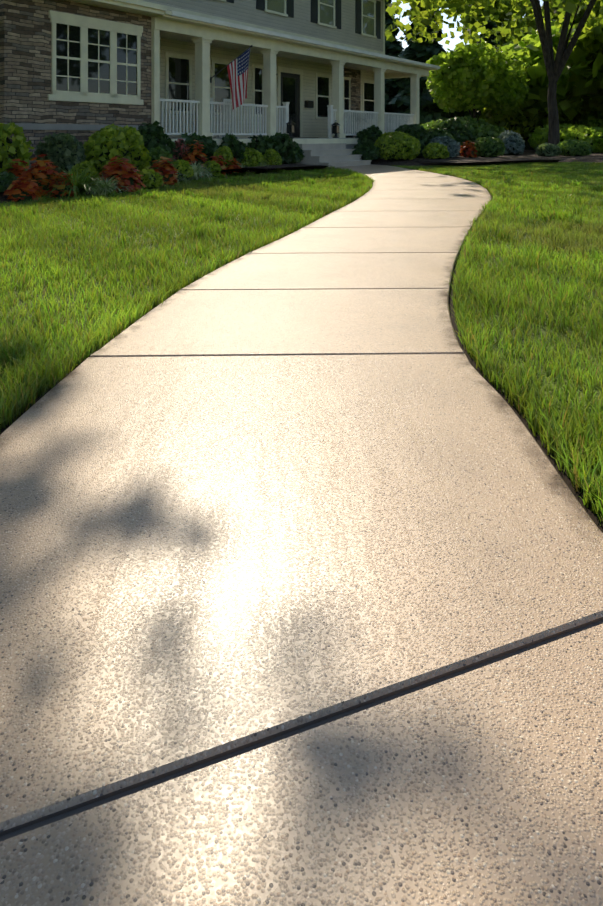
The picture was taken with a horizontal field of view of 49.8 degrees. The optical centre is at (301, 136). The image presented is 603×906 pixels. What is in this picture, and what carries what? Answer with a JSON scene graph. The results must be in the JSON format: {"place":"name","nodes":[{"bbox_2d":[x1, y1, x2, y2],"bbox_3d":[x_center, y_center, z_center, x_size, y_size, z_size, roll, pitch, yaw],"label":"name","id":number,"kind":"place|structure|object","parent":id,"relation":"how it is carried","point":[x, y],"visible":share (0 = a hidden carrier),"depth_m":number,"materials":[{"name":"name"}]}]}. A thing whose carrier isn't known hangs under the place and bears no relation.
{"place":"outdoors","nodes":[
{"label":"outdoors","id":0,"kind":"place"},
{"bbox_2d":[0,192,599,551],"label":"soil","id":1,"kind":"structure","parent":0,"point":[71,372],"depth_m":2.08,"materials":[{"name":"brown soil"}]},
{"bbox_2d":[0,166,602,519],"bbox_3d":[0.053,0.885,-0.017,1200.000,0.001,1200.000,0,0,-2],"label":"lawn ground","id":2,"kind":"structure","parent":0,"point":[543,330],"depth_m":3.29,"materials":[{"name":"green plant"}]},
{"bbox_2d":[39,165,119,199],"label":"lime grass","id":3,"kind":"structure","parent":2,"relation":"on","point":[80,187],"depth_m":9.19,"materials":[{"name":"green plant"}]},
{"bbox_2d":[0,163,327,202],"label":"mulch bed","id":4,"kind":"object","parent":2,"relation":"on","point":[3,197],"visible":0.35,"depth_m":15.99,"materials":[{"name":"brown soil"}]},
{"bbox_2d":[0,171,19,192],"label":"groundcover shrub","id":5,"kind":"object","parent":4,"relation":"on","point":[6,179],"visible":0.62,"depth_m":9.02,"materials":[{"name":"green plant"}]},
{"bbox_2d":[0,121,33,171],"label":"spirea shrub","id":6,"kind":"object","parent":4,"relation":"on","point":[9,148],"visible":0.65,"depth_m":9.90,"materials":[{"name":"green plant"}]},
{"bbox_2d":[6,159,32,176],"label":"shrub","id":7,"kind":"object","parent":4,"relation":"on","point":[17,170],"visible":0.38,"depth_m":9.52,"materials":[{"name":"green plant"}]},
{"bbox_2d":[4,176,41,201],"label":"shrub","id":8,"kind":"object","parent":4,"relation":"on","point":[24,190],"visible":0.9,"depth_m":8.73,"materials":[{"name":"red plant"}]},
{"bbox_2d":[21,154,59,196],"bbox_3d":[-3.746,0.577,9.385,0.641,0.664,0.646,0,0,-2],"label":"shrub","id":9,"kind":"object","parent":4,"relation":"on","point":[48,171],"visible":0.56,"depth_m":9.24,"materials":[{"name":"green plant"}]},
{"bbox_2d":[43,172,75,198],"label":"shrub","id":10,"kind":"object","parent":4,"relation":"on","point":[56,192],"visible":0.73,"depth_m":9.11,"materials":[{"name":"red plant"}]},
{"bbox_2d":[34,133,86,178],"bbox_3d":[-4.215,0.327,11.392,0.869,0.816,0.884,0,0,-2],"label":"grey green shrub","id":11,"kind":"object","parent":4,"relation":"on","point":[64,151],"visible":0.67,"depth_m":11.13,"materials":[{"name":"green plant"}]},
{"bbox_2d":[68,161,99,184],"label":"spirea shrub","id":12,"kind":"object","parent":4,"relation":"on","point":[81,166],"visible":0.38,"depth_m":10.41,"materials":[{"name":"green plant"}]},
{"bbox_2d":[87,174,128,195],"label":"variegated grass","id":13,"kind":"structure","parent":4,"relation":"on","point":[108,183],"depth_m":9.71,"materials":[{"name":"green plant"}]},
{"bbox_2d":[99,163,116,179],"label":"shrub","id":14,"kind":"object","parent":4,"relation":"on","point":[103,172],"visible":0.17,"depth_m":10.80,"materials":[{"name":"red plant"}]},
{"bbox_2d":[83,123,150,175],"bbox_3d":[-3.515,0.248,12.182,1.292,1.011,1.320,0,0,-27],"label":"spirea shrub","id":15,"kind":"object","parent":4,"relation":"on","point":[103,146],"visible":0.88,"depth_m":11.82,"materials":[{"name":"green plant"}]},
{"bbox_2d":[102,156,145,192],"bbox_3d":[-2.829,0.617,10.206,0.713,0.632,0.706,0,0,-2],"label":"shrub","id":16,"kind":"object","parent":4,"relation":"on","point":[130,180],"visible":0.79,"depth_m":10.06,"materials":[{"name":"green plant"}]},
{"bbox_2d":[137,169,163,188],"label":"spirea shrub","id":17,"kind":"object","parent":4,"relation":"on","point":[152,178],"visible":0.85,"depth_m":10.70,"materials":[{"name":"green plant"}]},
{"bbox_2d":[137,121,175,155],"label":"yew shrub","id":18,"kind":"object","parent":4,"relation":"on","point":[154,135],"visible":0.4,"depth_m":13.64,"materials":[{"name":"green plant"}]},
{"bbox_2d":[141,146,175,169],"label":"boxwood shrub","id":19,"kind":"object","parent":4,"relation":"on","point":[156,153],"visible":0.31,"depth_m":12.47,"materials":[{"name":"green plant"}]},
{"bbox_2d":[149,156,178,185],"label":"shrub","id":20,"kind":"object","parent":4,"relation":"on","point":[167,172],"visible":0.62,"depth_m":11.42,"materials":[{"name":"red plant"}]},
{"bbox_2d":[157,167,190,182],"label":"variegated grass","id":21,"kind":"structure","parent":4,"relation":"on","point":[179,176],"depth_m":12.01,"materials":[{"name":"green plant"}]},
{"bbox_2d":[172,139,189,160],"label":"shrub","id":22,"kind":"object","parent":4,"relation":"on","point":[179,150],"visible":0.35,"depth_m":13.97,"materials":[{"name":"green plant"}]},
{"bbox_2d":[171,159,193,181],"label":"spirea shrub","id":23,"kind":"object","parent":4,"relation":"on","point":[183,167],"visible":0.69,"depth_m":12.38,"materials":[{"name":"green plant"}]},
{"bbox_2d":[182,140,207,176],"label":"shrub","id":24,"kind":"object","parent":4,"relation":"on","point":[193,156],"visible":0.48,"depth_m":13.74,"materials":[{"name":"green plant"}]},
{"bbox_2d":[181,132,218,162],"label":"yew shrub","id":25,"kind":"object","parent":4,"relation":"on","point":[210,146],"visible":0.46,"depth_m":15.20,"materials":[{"name":"green plant"}]},
{"bbox_2d":[189,160,215,180],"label":"variegated grass","id":26,"kind":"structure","parent":4,"relation":"on","point":[199,171],"depth_m":12.81,"materials":[{"name":"green plant"}]},
{"bbox_2d":[203,160,221,176],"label":"spirea shrub","id":27,"kind":"object","parent":4,"relation":"on","point":[212,165],"visible":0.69,"depth_m":13.71,"materials":[{"name":"green plant"}]},
{"bbox_2d":[209,155,228,175],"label":"shrub","id":28,"kind":"object","parent":4,"relation":"on","point":[222,165],"visible":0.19,"depth_m":14.48,"materials":[{"name":"red plant"}]},
{"bbox_2d":[213,146,234,167],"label":"spirea shrub","id":29,"kind":"object","parent":4,"relation":"on","point":[225,152],"visible":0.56,"depth_m":14.79,"materials":[{"name":"green plant"}]},
{"bbox_2d":[219,133,248,164],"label":"yew shrub","id":30,"kind":"object","parent":4,"relation":"on","point":[234,144],"visible":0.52,"depth_m":16.01,"materials":[{"name":"green plant"}]},
{"bbox_2d":[226,157,241,174],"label":"shrub","id":31,"kind":"object","parent":4,"relation":"on","point":[234,166],"visible":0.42,"depth_m":14.73,"materials":[{"name":"red plant"}]},
{"bbox_2d":[241,147,265,166],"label":"spirea shrub","id":32,"kind":"object","parent":4,"relation":"on","point":[253,156],"visible":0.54,"depth_m":16.01,"materials":[{"name":"green plant"}]},
{"bbox_2d":[247,134,272,155],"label":"yew shrub","id":33,"kind":"object","parent":4,"relation":"on","point":[261,143],"visible":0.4,"depth_m":17.06,"materials":[{"name":"green plant"}]},
{"bbox_2d":[255,162,275,171],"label":"shrub","id":34,"kind":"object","parent":4,"relation":"on","point":[260,164],"depth_m":16.04,"materials":[{"name":"green plant"}]},
{"bbox_2d":[264,148,281,164],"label":"spirea shrub","id":35,"kind":"object","parent":4,"relation":"on","point":[272,156],"visible":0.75,"depth_m":16.81,"materials":[{"name":"green plant"}]},
{"bbox_2d":[270,132,299,163],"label":"yew shrub","id":36,"kind":"object","parent":4,"relation":"on","point":[286,146],"visible":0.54,"depth_m":17.47,"materials":[{"name":"green plant"}]},
{"bbox_2d":[294,148,304,162],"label":"yew shrub","id":37,"kind":"object","parent":4,"relation":"on","point":[300,156],"visible":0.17,"depth_m":18.10,"materials":[{"name":"green plant"}]},
{"bbox_2d":[0,0,384,170],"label":"house walls","id":38,"kind":"structure","parent":2,"relation":"on","point":[31,109],"depth_m":14.27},
{"bbox_2d":[185,97,216,137],"bbox_3d":[-2.772,-0.515,17.602,0.840,1.100,0.640,0,0,41],"label":"porch railing","id":39,"kind":"object","parent":38,"relation":"on","point":[211,99],"visible":0.15,"depth_m":17.59,"materials":[{"name":"white paint"}]},
{"bbox_2d":[56,0,373,136],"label":"windows","id":40,"kind":"structure","parent":38,"relation":"in","point":[179,73],"depth_m":17.73,"materials":[{"name":"glass"}]},
{"bbox_2d":[215,98,238,137],"bbox_3d":[-2.278,-0.515,18.356,0.840,1.100,0.640,0,0,26],"label":"chair","id":41,"kind":"object","parent":38,"relation":"on","point":[227,100],"visible":0.33,"depth_m":18.22,"materials":[{"name":"white paint"}]},
{"bbox_2d":[210,45,252,82],"bbox_3d":[-1.794,-1.858,16.453,0.093,1.025,1.219,0,0,59],"label":"flag pole","id":42,"kind":"object","parent":38,"relation":"attached to","point":[228,64],"visible":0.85,"depth_m":16.38,"materials":[{"name":"white metal"}]},
{"bbox_2d":[227,48,249,108],"bbox_3d":[-1.600,-1.462,16.535,0.114,1.671,0.643,0,0,55],"label":"flag cloth","id":43,"kind":"object","parent":42,"relation":"hanging from","point":[237,68],"visible":0.94,"depth_m":16.55,"materials":[{"name":"multicoloured fabric"}]},
{"bbox_2d":[48,0,437,145],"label":"house trim","id":44,"kind":"structure","parent":38,"relation":"attached to","point":[203,36],"depth_m":17.49,"materials":[{"name":"white wood"}]},
{"bbox_2d":[286,119,294,137],"bbox_3d":[-0.302,-0.250,18.674,0.220,0.570,0.220,0,0,36],"label":"porch lantern","id":45,"kind":"object","parent":38,"relation":"on","point":[290,127],"visible":0.92,"depth_m":18.63,"materials":[{"name":"black metal"}]},
{"bbox_2d":[276,74,313,107],"bbox_3d":[-0.290,-1.535,21.940,0.140,1.040,2.230,0,0,36],"label":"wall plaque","id":46,"kind":"object","parent":38,"relation":"attached to","point":[308,104],"visible":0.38,"depth_m":22.59,"materials":[{"name":"black metal"}]},
{"bbox_2d":[226,0,380,38],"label":"window shutters","id":47,"kind":"object","parent":38,"relation":"attached to","point":[260,4],"visible":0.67,"depth_m":24.22,"materials":[{"name":"black wood"}]},
{"bbox_2d":[170,11,439,68],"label":"porch roof","id":48,"kind":"structure","parent":38,"relation":"attached to","point":[231,25],"depth_m":18.10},
{"bbox_2d":[332,120,339,137],"bbox_3d":[1.088,-0.250,20.557,0.220,0.570,0.220,0,0,36],"label":"porch lantern","id":49,"kind":"object","parent":38,"relation":"on","point":[335,129],"visible":1,"depth_m":20.50,"materials":[{"name":"black metal"}]},
{"bbox_2d":[345,125,353,137],"bbox_3d":[1.643,-0.190,22.235,0.460,0.450,0.448,0,0,36],"label":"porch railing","id":50,"kind":"object","parent":38,"relation":"on","point":[348,136],"visible":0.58,"depth_m":22.11,"materials":[{"name":"black"}]},
{"bbox_2d":[351,112,369,124],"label":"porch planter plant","id":51,"kind":"object","parent":50,"relation":"in","point":[357,119],"visible":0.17,"depth_m":21.92,"materials":[{"name":"green plant"}]},
{"bbox_2d":[90,289,463,356],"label":"walk slab","id":52,"kind":"structure","parent":2,"relation":"on","point":[297,322],"depth_m":2.92,"materials":[{"name":"brown concrete"}]},
{"bbox_2d":[0,354,602,835],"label":"walk slab","id":53,"kind":"structure","parent":2,"relation":"on","point":[206,558],"depth_m":1.32,"materials":[{"name":"brown concrete"}]},
{"bbox_2d":[0,624,602,905],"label":"pavement slab","id":54,"kind":"structure","parent":2,"relation":"on","point":[482,786],"depth_m":0.81,"materials":[{"name":"brown concrete"}]},
{"bbox_2d":[0,242,602,525],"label":"lawn grass","id":55,"kind":"structure","parent":2,"relation":"on","point":[126,258],"depth_m":3.25,"materials":[{"name":"green plant"}]},
{"bbox_2d":[0,184,602,252],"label":"lawn grass","id":56,"kind":"structure","parent":2,"relation":"on","point":[289,195],"depth_m":6.89,"materials":[{"name":"green plant"}]},
{"bbox_2d":[0,167,602,441],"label":"lawn grass tufts","id":57,"kind":"object","parent":2,"relation":"on","point":[555,212],"visible":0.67,"depth_m":5.30,"materials":[{"name":"green plant"}]},
{"bbox_2d":[0,620,602,841],"bbox_3d":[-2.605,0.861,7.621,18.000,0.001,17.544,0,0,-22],"label":"expansion joint","id":58,"kind":"object","parent":2,"relation":"on","point":[174,776],"visible":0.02,"depth_m":0.93,"materials":[{"name":"black rubber"}]},
{"bbox_2d":[0,195,602,532],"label":"lawn edge","id":59,"kind":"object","parent":2,"relation":"on","point":[578,495],"depth_m":2.03,"materials":[{"name":"brown"}]},
{"bbox_2d":[180,253,457,290],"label":"walk slab","id":60,"kind":"structure","parent":2,"relation":"on","point":[289,271],"depth_m":4.07,"materials":[{"name":"brown concrete"}]},
{"bbox_2d":[294,143,371,167],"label":"porch steps","id":61,"kind":"structure","parent":2,"relation":"on","point":[335,154],"depth_m":18.85,"materials":[{"name":"concrete"}]},
{"bbox_2d":[248,227,470,254],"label":"walk slab","id":62,"kind":"structure","parent":2,"relation":"on","point":[384,240],"depth_m":5.32,"materials":[{"name":"brown concrete"}]},
{"bbox_2d":[344,164,394,166],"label":"walkway slab","id":63,"kind":"structure","parent":2,"relation":"on","point":[372,165],"depth_m":18.59,"materials":[{"name":"grey concrete"}]},
{"bbox_2d":[335,167,412,169],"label":"walk slab","id":64,"kind":"structure","parent":2,"relation":"on","point":[375,168],"depth_m":17.42,"materials":[{"name":"brown concrete"}]},
{"bbox_2d":[157,161,602,188],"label":"lawn grass","id":65,"kind":"structure","parent":2,"relation":"on","point":[585,174],"depth_m":14.09,"materials":[{"name":"green plant"}]},
{"bbox_2d":[351,170,431,172],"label":"walk slab","id":66,"kind":"structure","parent":2,"relation":"on","point":[389,171],"depth_m":15.91,"materials":[{"name":"brown concrete"}]},
{"bbox_2d":[303,211,481,228],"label":"walk slab","id":67,"kind":"structure","parent":2,"relation":"on","point":[344,219],"depth_m":6.67,"materials":[{"name":"brown concrete"}]},
{"bbox_2d":[385,0,404,132],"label":"conifer tree","id":68,"kind":"object","parent":2,"relation":"on","point":[394,48],"visible":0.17,"depth_m":45.08,"materials":[{"name":"green plant"}]},
{"bbox_2d":[362,173,454,177],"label":"walk slab","id":69,"kind":"structure","parent":2,"relation":"on","point":[404,175],"depth_m":14.26,"materials":[{"name":"brown concrete"}]},
{"bbox_2d":[336,199,490,210],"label":"walk slab","id":70,"kind":"structure","parent":2,"relation":"on","point":[416,205],"depth_m":8.03,"materials":[{"name":"brown concrete"}]},
{"bbox_2d":[371,177,473,182],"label":"walk slab","id":71,"kind":"structure","parent":2,"relation":"on","point":[420,180],"depth_m":12.63,"materials":[{"name":"brown concrete"}]},
{"bbox_2d":[387,1,459,128],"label":"conifer tree","id":72,"kind":"object","parent":2,"relation":"on","point":[424,51],"visible":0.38,"depth_m":39.22,"materials":[{"name":"green plant"}]},
{"bbox_2d":[358,190,490,198],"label":"walk slab","id":73,"kind":"structure","parent":2,"relation":"on","point":[427,194],"depth_m":9.56,"materials":[{"name":"brown concrete"}]},
{"bbox_2d":[370,183,486,189],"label":"walk slab","id":74,"kind":"structure","parent":2,"relation":"on","point":[425,186],"depth_m":11.10,"materials":[{"name":"brown concrete"}]},
{"bbox_2d":[448,106,478,117],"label":"tall hedge","id":75,"kind":"object","parent":2,"relation":"on","point":[463,113],"visible":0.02,"depth_m":40.10,"materials":[{"name":"green plant"}]},
{"bbox_2d":[426,38,531,120],"bbox_3d":[9.015,-2.100,33.606,5.532,5.980,5.144,0,0,26],"label":"ornamental tree","id":76,"kind":"object","parent":2,"relation":"on","point":[457,78],"visible":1,"depth_m":32.24,"materials":[{"name":"green plant"}]},
{"bbox_2d":[371,150,602,165],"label":"mulch bed","id":77,"kind":"object","parent":2,"relation":"on","point":[530,156],"visible":0.56,"depth_m":20.93,"materials":[{"name":"brown soil"}]},
{"bbox_2d":[352,143,380,159],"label":"yew shrub","id":78,"kind":"object","parent":77,"relation":"on","point":[367,152],"visible":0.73,"depth_m":19.95,"materials":[{"name":"green plant"}]},
{"bbox_2d":[355,125,382,145],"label":"yew shrub","id":79,"kind":"object","parent":77,"relation":"on","point":[369,136],"visible":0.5,"depth_m":21.29,"materials":[{"name":"green plant"}]},
{"bbox_2d":[374,131,420,160],"bbox_3d":[3.040,0.273,20.450,1.531,0.923,1.457,0,0,-2],"label":"spirea shrub","id":80,"kind":"object","parent":77,"relation":"on","point":[397,146],"visible":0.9,"depth_m":19.99,"materials":[{"name":"green plant"}]},
{"bbox_2d":[394,124,432,157],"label":"yew shrub","id":81,"kind":"object","parent":77,"relation":"on","point":[421,134],"visible":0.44,"depth_m":22.58,"materials":[{"name":"green plant"}]},
{"bbox_2d":[422,142,449,158],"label":"spirea shrub","id":82,"kind":"object","parent":77,"relation":"on","point":[432,150],"visible":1,"depth_m":21.06,"materials":[{"name":"green plant"}]},
{"bbox_2d":[428,128,454,138],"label":"yew shrub","id":83,"kind":"object","parent":77,"relation":"on","point":[435,132],"visible":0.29,"depth_m":23.77,"materials":[{"name":"green plant"}]},
{"bbox_2d":[428,136,460,157],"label":"shrub","id":84,"kind":"object","parent":77,"relation":"on","point":[453,146],"visible":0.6,"depth_m":22.19,"materials":[{"name":"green plant"}]},
{"bbox_2d":[433,117,476,154],"bbox_3d":[6.099,-0.026,26.166,1.928,1.522,1.953,0,0,-2],"label":"yew shrub","id":85,"kind":"object","parent":77,"relation":"on","point":[460,130],"visible":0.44,"depth_m":25.48,"materials":[{"name":"green plant"}]},
{"bbox_2d":[420,116,506,138],"bbox_3d":[7.806,-0.156,31.781,4.940,1.782,4.755,0,0,-2],"label":"hedge shrub","id":86,"kind":"object","parent":77,"relation":"on","point":[483,128],"visible":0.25,"depth_m":30.33,"materials":[{"name":"green plant"}]},
{"bbox_2d":[460,140,477,157],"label":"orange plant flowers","id":87,"kind":"object","parent":77,"relation":"on","point":[468,150],"visible":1,"depth_m":22.94,"materials":[{"name":"red plant"}]},
{"bbox_2d":[474,136,505,156],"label":"boxwood shrub","id":88,"kind":"object","parent":77,"relation":"on","point":[488,146],"visible":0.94,"depth_m":23.21,"materials":[{"name":"green plant"}]},
{"bbox_2d":[385,0,602,144],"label":"maple tree","id":89,"kind":"object","parent":77,"relation":"in","point":[555,68],"visible":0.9,"depth_m":28.83,"materials":[{"name":"green plant"}]},
{"bbox_2d":[497,130,525,154],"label":"grey green shrub","id":90,"kind":"object","parent":77,"relation":"on","point":[514,142],"visible":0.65,"depth_m":25.59,"materials":[{"name":"blue plant"}]},
{"bbox_2d":[535,142,561,156],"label":"boxwood shrub","id":91,"kind":"object","parent":77,"relation":"on","point":[546,149],"visible":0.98,"depth_m":24.00,"materials":[{"name":"green plant"}]},
{"bbox_2d":[527,123,602,152],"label":"hedge shrub","id":92,"kind":"object","parent":77,"relation":"on","point":[592,136],"visible":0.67,"depth_m":28.98,"materials":[{"name":"green plant"}]},
{"bbox_2d":[557,139,593,155],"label":"boxwood shrub","id":93,"kind":"object","parent":77,"relation":"on","point":[574,147],"visible":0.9,"depth_m":24.62,"materials":[{"name":"green plant"}]},
{"bbox_2d":[476,21,501,113],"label":"conifer tree","id":94,"kind":"object","parent":2,"relation":"on","point":[490,25],"visible":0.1,"depth_m":40.94,"materials":[{"name":"green plant"}]},
{"bbox_2d":[451,0,601,50],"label":"tree","id":95,"kind":"object","parent":2,"relation":"on","point":[523,11],"visible":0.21,"depth_m":47.80,"materials":[{"name":"green plant"}]},
{"bbox_2d":[477,106,580,149],"bbox_3d":[13.286,-1.002,38.460,6.643,3.774,6.244,0,0,36],"label":"tall hedge","id":96,"kind":"object","parent":2,"relation":"on","point":[525,124],"visible":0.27,"depth_m":36.01,"materials":[{"name":"green plant"}]},
{"bbox_2d":[481,21,602,119],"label":"tree","id":97,"kind":"object","parent":2,"relation":"on","point":[535,101],"visible":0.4,"depth_m":34.34,"materials":[{"name":"green plant"}]},
{"bbox_2d":[554,18,602,115],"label":"tree","id":98,"kind":"object","parent":2,"relation":"on","point":[588,45],"visible":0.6,"depth_m":32.72,"materials":[{"name":"green plant"}]},
{"bbox_2d":[578,108,602,128],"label":"tall hedge","id":99,"kind":"object","parent":2,"relation":"on","point":[593,120],"visible":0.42,"depth_m":35.42,"materials":[{"name":"green plant"}]},
{"bbox_2d":[390,0,542,136],"label":"sky","id":100,"kind":"structure","parent":0,"point":[456,39],"materials":[{"name":"white"}]}
]}

